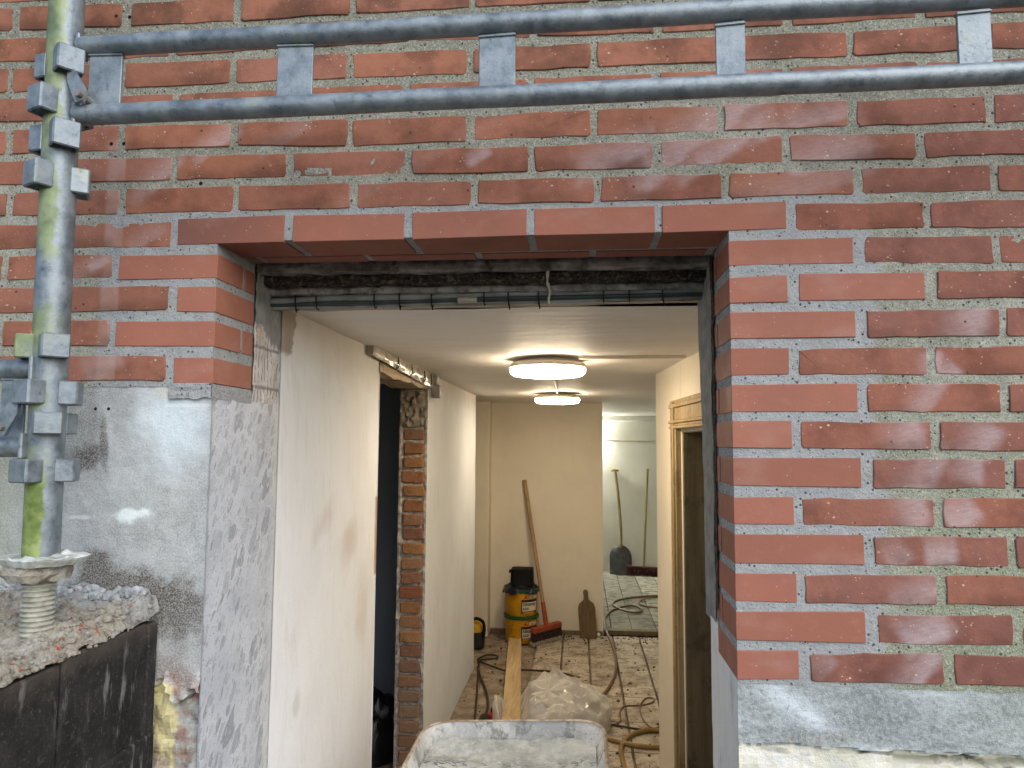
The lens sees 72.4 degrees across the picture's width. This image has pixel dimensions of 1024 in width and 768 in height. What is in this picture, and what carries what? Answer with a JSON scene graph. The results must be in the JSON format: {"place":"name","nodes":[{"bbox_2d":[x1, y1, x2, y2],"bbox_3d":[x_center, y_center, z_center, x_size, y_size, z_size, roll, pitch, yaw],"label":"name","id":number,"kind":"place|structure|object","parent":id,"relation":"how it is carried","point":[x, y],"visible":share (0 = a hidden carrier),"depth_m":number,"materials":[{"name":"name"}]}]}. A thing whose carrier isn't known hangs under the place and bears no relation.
{"place":"outdoors","nodes":[
{"label":"outdoors","id":0,"kind":"place"},
{"bbox_2d":[373,384,399,696],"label":"side room wall","id":1,"kind":"structure","parent":0,"point":[386,555],"depth_m":3.88,"materials":[{"name":"blue paint"}]},
{"bbox_2d":[474,402,491,636],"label":"pilaster wall","id":2,"kind":"structure","parent":0,"point":[482,560],"depth_m":5.60,"materials":[{"name":"paint"}]},
{"bbox_2d":[292,303,698,415],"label":"ceiling","id":3,"kind":"structure","parent":0,"point":[477,352],"depth_m":2.27,"materials":[{"name":"paint"}]},
{"bbox_2d":[367,345,440,397],"bbox_3d":[-0.417,-0.035,2.881,0.042,0.124,1.045,0,-5,6],"label":"door lintel","id":4,"kind":"object","parent":3,"relation":"attached to","point":[425,377],"visible":0.91,"depth_m":2.90,"materials":[{"name":"metal"}]},
{"bbox_2d":[510,357,585,378],"bbox_3d":[0.139,-0.063,2.722,0.296,0.075,0.296,0,-5,5],"label":"ceiling lamp","id":5,"kind":"object","parent":3,"relation":"attached to","point":[548,367],"visible":0.98,"depth_m":2.61,"materials":[{"name":"white plastic"}]},
{"bbox_2d":[553,379,557,393],"bbox_3d":[0.224,-0.010,3.678,0.021,0.018,1.620,0,-5,5],"label":"cable duct","id":6,"kind":"object","parent":3,"relation":"attached to","point":[555,385],"visible":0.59,"depth_m":3.84,"materials":[{"name":"beige plastic"}]},
{"bbox_2d":[535,392,579,403],"bbox_3d":[0.298,0.095,4.609,0.296,0.075,0.296,0,-5,5],"label":"ceiling lamp","id":7,"kind":"object","parent":3,"relation":"attached to","point":[558,398],"visible":0.99,"depth_m":4.50,"materials":[{"name":"white plastic"}]},
{"bbox_2d":[579,355,685,359],"bbox_3d":[0.445,-0.100,2.598,0.393,0.018,0.026,0,-5,5],"label":"cable duct","id":8,"kind":"object","parent":3,"relation":"attached to","point":[683,357],"visible":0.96,"depth_m":2.59,"materials":[{"name":"beige plastic"}]},
{"bbox_2d":[377,632,659,767],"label":"floor","id":9,"kind":"structure","parent":0,"point":[584,666],"depth_m":4.60,"materials":[{"name":"wood"}]},
{"bbox_2d":[267,310,475,767],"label":"hall wall","id":10,"kind":"structure","parent":9,"relation":"on","point":[322,674],"depth_m":2.25,"materials":[{"name":"white paint"}]},
{"bbox_2d":[371,686,393,767],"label":"black sack","id":11,"kind":"object","parent":9,"relation":"on","point":[383,732],"visible":0.19,"depth_m":3.36,"materials":[{"name":"black plastic"}]},
{"bbox_2d":[474,617,485,648],"bbox_3d":[-0.274,1.851,5.243,0.144,0.234,0.144,1,-5,-8],"label":"power tool","id":12,"kind":"object","parent":9,"relation":"on","point":[479,631],"visible":0.73,"depth_m":5.19,"materials":[{"name":"black plastic"}]},
{"bbox_2d":[477,666,488,713],"bbox_3d":[-0.158,1.876,4.258,0.113,0.014,0.959,1,-5,-3],"label":"extension lead","id":13,"kind":"object","parent":9,"relation":"on","point":[487,696],"visible":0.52,"depth_m":4.25,"materials":[{"name":"black rubber"}]},
{"bbox_2d":[478,711,490,719],"bbox_3d":[-0.148,1.827,3.829,0.076,0.040,0.105,-1,-5,15],"label":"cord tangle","id":14,"kind":"object","parent":9,"relation":"on","point":[483,717],"visible":0.6,"depth_m":3.83,"materials":[{"name":"black rubber"}]},
{"bbox_2d":[488,707,498,719],"bbox_3d":[-0.098,1.805,3.818,0.068,0.084,0.067,0,-5,5],"label":"red plug","id":15,"kind":"object","parent":9,"relation":"on","point":[490,715],"visible":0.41,"depth_m":3.80,"materials":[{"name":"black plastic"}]},
{"bbox_2d":[401,719,609,767],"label":"wheelbarrow","id":16,"kind":"object","parent":9,"relation":"on","point":[550,743],"visible":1,"depth_m":2.17,"materials":[{"name":"metal"}]},
{"bbox_2d":[502,637,520,719],"bbox_3d":[0.007,1.851,4.440,0.098,0.069,1.906,0,-5,1],"label":"timber plank","id":17,"kind":"object","parent":9,"relation":"on","point":[512,692],"visible":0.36,"depth_m":4.27,"materials":[{"name":"beige wood"}]},
{"bbox_2d":[504,612,538,643],"bbox_3d":[0.073,1.882,5.434,0.274,0.200,0.274,0,-5,5],"label":"bucket","id":18,"kind":"object","parent":9,"relation":"on","point":[517,627],"visible":0.68,"depth_m":5.32,"materials":[{"name":"yellow plastic"}]},
{"bbox_2d":[504,587,538,616],"bbox_3d":[0.074,1.683,5.450,0.274,0.200,0.274,0,-5,5],"label":"bucket","id":19,"kind":"object","parent":18,"relation":"on","point":[523,604],"visible":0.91,"depth_m":5.34,"materials":[{"name":"yellow plastic"}]},
{"bbox_2d":[502,583,539,594],"bbox_3d":[0.075,1.582,5.461,0.316,0.123,0.298,0,-5,5],"label":"plastic sack","id":20,"kind":"object","parent":19,"relation":"on","point":[516,588],"visible":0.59,"depth_m":5.36,"materials":[{"name":"black plastic"}]},
{"bbox_2d":[509,566,534,585],"bbox_3d":[0.076,1.496,5.466,0.197,0.119,0.170,0,-5,5],"label":"mortar tub","id":21,"kind":"object","parent":20,"relation":"on","point":[522,576],"visible":1,"depth_m":5.39,"materials":[{"name":"black plastic"}]},
{"bbox_2d":[474,654,573,719],"bbox_3d":[0.052,1.891,4.407,0.685,0.013,1.186,0,-5,5],"label":"looped cable","id":22,"kind":"object","parent":9,"relation":"on","point":[479,659],"visible":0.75,"depth_m":4.68,"materials":[{"name":"black rubber"}]},
{"bbox_2d":[522,480,562,647],"bbox_3d":[0.172,1.379,5.505,0.318,1.229,0.356,5,-6,-42],"label":"push broom","id":23,"kind":"object","parent":9,"relation":"on","point":[545,632],"visible":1,"depth_m":5.39,"materials":[{"name":"brown wood"}]},
{"bbox_2d":[490,403,602,635],"bbox_3d":[0.285,1.085,5.742,0.909,1.870,0.150,0,-5,5],"label":"end partition","id":24,"kind":"object","parent":9,"relation":"on","point":[552,454],"visible":0.88,"depth_m":5.70,"materials":[{"name":"paint"}]},
{"bbox_2d":[492,666,611,731],"bbox_3d":[0.211,1.717,3.795,0.664,0.257,0.564,0,-5,5],"label":"plastic bag","id":25,"kind":"object","parent":9,"relation":"on","point":[544,680],"visible":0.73,"depth_m":3.77,"materials":[{"name":"clear plastic"}]},
{"bbox_2d":[501,690,600,723],"bbox_3d":[0.207,1.770,3.792,0.570,0.158,0.484,0,-5,5],"label":"bag filling","id":26,"kind":"object","parent":25,"relation":"in","point":[537,709],"visible":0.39,"depth_m":3.69,"materials":[{"name":"beige"}]},
{"bbox_2d":[464,632,658,766],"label":"floor crumbs","id":27,"kind":"object","parent":9,"relation":"on","point":[534,658],"visible":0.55,"depth_m":4.95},
{"bbox_2d":[578,589,595,638],"bbox_3d":[0.593,1.816,5.529,0.142,0.366,0.096,0,-5,5],"label":"hand board","id":28,"kind":"object","parent":9,"relation":"on","point":[587,617],"visible":1,"depth_m":5.51,"materials":[{"name":"brown wood"}]},
{"bbox_2d":[594,595,657,704],"bbox_3d":[0.776,1.980,5.479,0.437,0.020,3.351,-1,-5,19],"label":"air hose","id":29,"kind":"object","parent":9,"relation":"on","point":[605,692],"visible":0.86,"depth_m":6.15,"materials":[{"name":"brown rubber"}]},
{"bbox_2d":[611,724,640,729],"bbox_3d":[0.654,1.840,3.742,0.403,0.011,0.017,-2,-5,22],"label":"straight cable","id":30,"kind":"object","parent":9,"relation":"on","point":[622,726],"visible":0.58,"depth_m":3.75,"materials":[{"name":"black rubber"}]},
{"bbox_2d":[607,728,659,767],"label":"ochre hose","id":31,"kind":"object","parent":9,"relation":"on","point":[623,742],"visible":0.6,"depth_m":3.52,"materials":[{"name":"rubber"}]},
{"bbox_2d":[611,697,658,727],"bbox_3d":[0.688,1.860,3.970,0.353,0.009,0.488,0,-5,5],"label":"thin cord","id":32,"kind":"object","parent":9,"relation":"on","point":[641,704],"visible":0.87,"depth_m":4.03,"materials":[{"name":"brown rubber"}]},
{"bbox_2d":[656,352,712,767],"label":"hall wall","id":33,"kind":"structure","parent":9,"relation":"on","point":[685,692],"depth_m":2.70,"materials":[{"name":"paint"}]},
{"bbox_2d":[602,421,657,570],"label":"wall","id":34,"kind":"structure","parent":0,"point":[632,461],"depth_m":8.39,"materials":[{"name":"white paint"}]},
{"bbox_2d":[602,416,655,420],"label":"cornice beam","id":35,"kind":"structure","parent":34,"relation":"attached to","point":[628,418],"depth_m":8.40,"materials":[{"name":"white paint"}]},
{"bbox_2d":[602,439,655,440],"bbox_3d":[1.442,0.672,8.419,1.500,0.032,0.015,0,-5,5],"label":"pipe","id":36,"kind":"object","parent":34,"relation":"attached to","point":[628,440],"visible":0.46,"depth_m":8.42,"materials":[{"name":"beige plastic"}]},
{"bbox_2d":[603,571,657,637],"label":"floor","id":37,"kind":"structure","parent":0,"point":[644,623],"depth_m":6.62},
{"bbox_2d":[610,468,631,574],"bbox_3d":[1.277,1.610,8.257,0.256,1.212,0.210,0,-5,5],"label":"shovel","id":38,"kind":"object","parent":37,"relation":"on","point":[620,557],"visible":1,"depth_m":8.20,"materials":[{"name":"metal"}]},
{"bbox_2d":[626,469,657,576],"bbox_3d":[1.540,1.617,8.204,0.433,1.232,0.258,0,-5,5],"label":"push broom","id":39,"kind":"object","parent":37,"relation":"on","point":[643,569],"visible":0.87,"depth_m":8.08,"materials":[{"name":"brown wood"}]},
{"bbox_2d":[638,596,657,608],"bbox_3d":[1.376,2.087,6.704,0.326,0.018,0.497,-1,-5,13],"label":"hose loop","id":40,"kind":"object","parent":37,"relation":"on","point":[639,601],"visible":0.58,"depth_m":6.64,"materials":[{"name":"brown rubber"}]},
{"label":"ground","id":41,"kind":"structure","parent":0,"visible":0},
{"bbox_2d":[0,621,157,767],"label":"flank wall","id":42,"kind":"structure","parent":41,"relation":"on","point":[93,707],"depth_m":1.15,"materials":[{"name":"black wood"}]},
{"bbox_2d":[10,597,142,671],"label":"brick chips","id":43,"kind":"object","parent":42,"relation":"on","point":[56,647],"visible":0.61,"depth_m":1.14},
{"bbox_2d":[0,587,153,684],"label":"mortar grit","id":44,"kind":"object","parent":42,"relation":"on","point":[26,664],"visible":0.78,"depth_m":1.19,"materials":[{"name":"grey concrete"}]},
{"bbox_2d":[0,582,158,687],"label":"mortar crumbs","id":45,"kind":"object","parent":42,"relation":"on","point":[53,635],"visible":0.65,"depth_m":1.19,"materials":[{"name":"grey concrete"}]},
{"bbox_2d":[0,549,90,637],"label":"screw jack","id":46,"kind":"object","parent":45,"relation":"on","point":[37,578],"visible":0.89,"depth_m":1.12,"materials":[{"name":"metal"}]},
{"bbox_2d":[8,0,93,557],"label":"scaffold standard","id":47,"kind":"object","parent":46,"relation":"on","point":[56,177],"visible":0.94,"depth_m":1.16,"materials":[{"name":"metal"}]},
{"bbox_2d":[0,356,34,458],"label":"guard rail","id":48,"kind":"object","parent":47,"relation":"attached to","point":[13,438],"visible":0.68,"depth_m":1.16,"materials":[{"name":"metal"}]},
{"bbox_2d":[67,0,1023,129],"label":"guard rail","id":49,"kind":"object","parent":47,"relation":"attached to","point":[495,33],"visible":0.99,"depth_m":1.13,"materials":[{"name":"metal"}]},
{"bbox_2d":[0,582,150,601],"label":"pale mortar lumps","id":50,"kind":"object","parent":45,"relation":"on","point":[95,592],"visible":0.71,"depth_m":1.33,"materials":[{"name":"grey concrete"}]},
{"bbox_2d":[0,0,1023,767],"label":"brick facade","id":51,"kind":"structure","parent":41,"relation":"on","point":[850,264],"depth_m":1.34,"materials":[{"name":"brick"},{"name":"mortar"},{"name":"concrete"}]},
{"bbox_2d":[270,290,702,312],"bbox_3d":[-0.066,-0.197,1.602,1.010,0.062,0.036,0,-5,5],"label":"cable bundle","id":52,"kind":"object","parent":51,"relation":"attached to","point":[298,303],"visible":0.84,"depth_m":1.60,"materials":[{"name":"black plastic"}]},
{"bbox_2d":[283,300,699,311],"bbox_3d":[-0.061,-0.184,1.653,0.990,0.015,0.050,0,-5,5],"label":"torn lining","id":53,"kind":"object","parent":51,"relation":"attached to","point":[514,306],"visible":0.82,"depth_m":1.65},
{"bbox_2d":[546,271,550,303],"bbox_3d":[0.080,-0.214,1.551,0.010,0.069,0.044,-1,-5,10],"label":"glue drip","id":54,"kind":"object","parent":51,"relation":"attached to","point":[548,283],"visible":1,"depth_m":1.56}
]}

